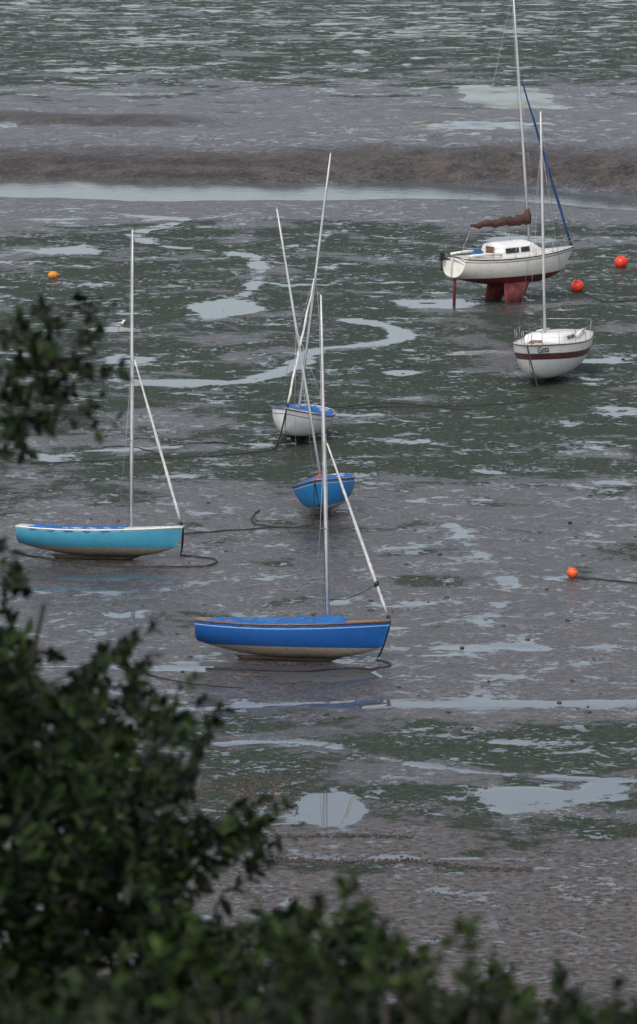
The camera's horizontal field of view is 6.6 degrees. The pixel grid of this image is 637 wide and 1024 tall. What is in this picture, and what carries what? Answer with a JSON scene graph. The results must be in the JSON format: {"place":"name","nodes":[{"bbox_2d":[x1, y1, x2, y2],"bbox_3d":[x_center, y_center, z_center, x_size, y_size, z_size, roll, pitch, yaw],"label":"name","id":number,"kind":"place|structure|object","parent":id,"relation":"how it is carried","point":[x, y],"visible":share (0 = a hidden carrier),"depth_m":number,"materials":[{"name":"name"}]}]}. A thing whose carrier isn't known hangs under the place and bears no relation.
{"place":"outdoors","nodes":[
{"label":"outdoors","id":0,"kind":"place"},
{"bbox_2d":[0,0,636,1023],"bbox_3d":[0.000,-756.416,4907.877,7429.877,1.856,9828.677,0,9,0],"label":"mudflat ground","id":1,"kind":"structure","parent":0,"point":[216,92],"depth_m":178.56,"materials":[{"name":"grey soil"}]},
{"bbox_2d":[48,271,60,277],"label":"mooring buoy","id":2,"kind":"object","parent":1,"relation":"on","point":[52,274],"visible":1,"depth_m":221.30,"materials":[{"name":"orange plastic"}]},
{"bbox_2d":[15,227,183,558],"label":"sailing dinghy","id":3,"kind":"object","parent":1,"relation":"on","point":[116,542],"visible":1,"depth_m":154.06,"materials":[{"name":"paint"}]},
{"bbox_2d":[109,320,124,329],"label":"gull","id":4,"kind":"object","parent":1,"relation":"on","point":[118,324],"visible":1,"depth_m":204.55,"materials":[{"name":"white"}]},
{"bbox_2d":[25,526,217,566],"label":"mooring chain","id":5,"kind":"object","parent":1,"relation":"on","point":[182,541],"visible":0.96,"depth_m":153.74,"materials":[{"name":"black metal"}]},
{"bbox_2d":[103,445,166,456],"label":"mooring chain","id":6,"kind":"object","parent":1,"relation":"on","point":[136,447],"visible":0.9,"depth_m":175.57,"materials":[{"name":"black metal"}]},
{"bbox_2d":[29,408,286,463],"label":"mooring chain","id":7,"kind":"object","parent":1,"relation":"on","point":[174,457],"visible":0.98,"depth_m":173.38,"materials":[{"name":"black metal"}]},
{"bbox_2d":[117,666,243,688],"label":"mooring chain","id":8,"kind":"object","parent":1,"relation":"on","point":[195,684],"visible":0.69,"depth_m":136.02,"materials":[{"name":"black metal"}]},
{"bbox_2d":[169,442,250,445],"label":"mooring chain","id":9,"kind":"object","parent":1,"relation":"on","point":[213,442],"visible":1,"depth_m":176.31,"materials":[{"name":"black metal"}]},
{"bbox_2d":[184,526,290,533],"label":"mooring chain","id":10,"kind":"object","parent":1,"relation":"on","point":[233,529],"visible":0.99,"depth_m":159.47,"materials":[{"name":"black metal"}]},
{"bbox_2d":[250,480,314,527],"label":"mooring chain","id":11,"kind":"object","parent":1,"relation":"on","point":[287,526],"visible":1,"depth_m":160.20,"materials":[{"name":"black metal"}]},
{"bbox_2d":[194,292,391,660],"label":"sailing dinghy","id":12,"kind":"object","parent":1,"relation":"on","point":[326,637],"visible":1,"depth_m":138.75,"materials":[{"name":"blue plastic"}]},
{"bbox_2d":[205,622,390,671],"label":"mooring chain","id":13,"kind":"object","parent":1,"relation":"on","point":[321,669],"visible":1,"depth_m":137.96,"materials":[{"name":"black metal"}]},
{"bbox_2d":[272,151,335,440],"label":"sailing dinghy","id":14,"kind":"object","parent":1,"relation":"on","point":[298,417],"visible":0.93,"depth_m":175.83,"materials":[{"name":"white plastic"}]},
{"bbox_2d":[276,207,354,512],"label":"sailing dinghy","id":15,"kind":"object","parent":1,"relation":"on","point":[303,491],"visible":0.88,"depth_m":161.42,"materials":[{"name":"blue plastic"}]},
{"bbox_2d":[4,233,636,728],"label":"seaweed clumps","id":16,"kind":"object","parent":1,"relation":"on","point":[406,563],"visible":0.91,"depth_m":158.12,"materials":[{"name":"plant"}]},
{"bbox_2d":[265,833,534,871],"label":"seaweed strandline","id":17,"kind":"object","parent":1,"relation":"on","point":[380,861],"visible":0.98,"depth_m":116.38,"materials":[{"name":"seaweed"}]},
{"bbox_2d":[257,345,550,412],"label":"mooring chain","id":18,"kind":"object","parent":1,"relation":"on","point":[541,397],"visible":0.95,"depth_m":185.44,"materials":[{"name":"black metal"}]},
{"bbox_2d":[346,406,471,409],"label":"mooring chain","id":19,"kind":"object","parent":1,"relation":"on","point":[409,406],"visible":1,"depth_m":184.57,"materials":[{"name":"black metal"}]},
{"bbox_2d":[188,748,636,954],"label":"shingle stones","id":20,"kind":"object","parent":1,"relation":"on","point":[273,800],"visible":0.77,"depth_m":122.52,"materials":[{"name":"grey gravel"}]},
{"bbox_2d":[439,0,574,305],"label":"sailing yacht","id":21,"kind":"object","parent":1,"relation":"on","point":[499,268],"visible":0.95,"depth_m":213.00,"materials":[{"name":"paint"}]},
{"bbox_2d":[506,247,518,253],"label":"cabin window","id":22,"kind":"structure","parent":21,"relation":"in","point":[509,250],"depth_m":212.79,"materials":[{"name":"black glass"}]},
{"bbox_2d":[521,246,529,251],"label":"cabin window","id":23,"kind":"structure","parent":21,"relation":"in","point":[523,249],"depth_m":213.16,"materials":[{"name":"black glass"}]},
{"bbox_2d":[513,110,593,379],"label":"sailing yacht","id":24,"kind":"object","parent":1,"relation":"on","point":[555,352],"visible":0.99,"depth_m":190.36,"materials":[{"name":"paint"}]},
{"bbox_2d":[567,567,577,577],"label":"mooring buoy","id":25,"kind":"object","parent":1,"relation":"on","point":[572,572],"visible":1,"depth_m":151.42,"materials":[{"name":"orange plastic"}]},
{"bbox_2d":[571,279,583,291],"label":"mooring buoy","id":26,"kind":"object","parent":1,"relation":"on","point":[577,285],"visible":1,"depth_m":216.77,"materials":[{"name":"red plastic"}]},
{"bbox_2d":[576,577,636,583],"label":"mooring chain","id":27,"kind":"object","parent":1,"relation":"on","point":[607,580],"visible":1,"depth_m":151.00,"materials":[{"name":"black metal"}]},
{"bbox_2d":[580,291,636,301],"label":"mooring chain","id":28,"kind":"object","parent":1,"relation":"on","point":[607,301],"visible":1,"depth_m":213.96,"materials":[{"name":"black metal"}]},
{"bbox_2d":[614,256,629,267],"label":"mooring buoy","id":29,"kind":"object","parent":1,"relation":"on","point":[620,261],"visible":1,"depth_m":225.07,"materials":[{"name":"red plastic"}]},
{"bbox_2d":[0,181,636,209],"bbox_3d":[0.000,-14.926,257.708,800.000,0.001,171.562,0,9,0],"label":"creek water","id":30,"kind":"structure","parent":0,"point":[159,192],"depth_m":257.48,"materials":[{"name":"grey liquid"}]},
{"bbox_3d":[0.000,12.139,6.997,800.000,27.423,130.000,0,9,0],"label":"hillside","id":31,"kind":"structure","parent":0,"visible":0},
{"bbox_2d":[0,292,297,1023],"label":"hillside tree","id":32,"kind":"object","parent":31,"relation":"on","point":[81,869],"visible":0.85,"depth_m":13.73,"materials":[{"name":"green plant"}]},
{"bbox_2d":[93,865,517,1023],"bbox_3d":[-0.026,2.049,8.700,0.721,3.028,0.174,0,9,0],"label":"hedge shrub","id":33,"kind":"object","parent":31,"relation":"on","point":[391,954],"visible":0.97,"depth_m":8.49,"materials":[{"name":"green plant"}]},
{"bbox_2d":[0,962,636,1023],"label":"hedge shrub","id":34,"kind":"object","parent":31,"relation":"on","point":[261,1010],"visible":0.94,"depth_m":8.49,"materials":[{"name":"green plant"}]},
{"bbox_2d":[209,894,633,1023],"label":"hillside bush","id":35,"kind":"object","parent":31,"relation":"on","point":[346,937],"visible":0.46,"depth_m":11.98,"materials":[{"name":"green plant"}]}
]}

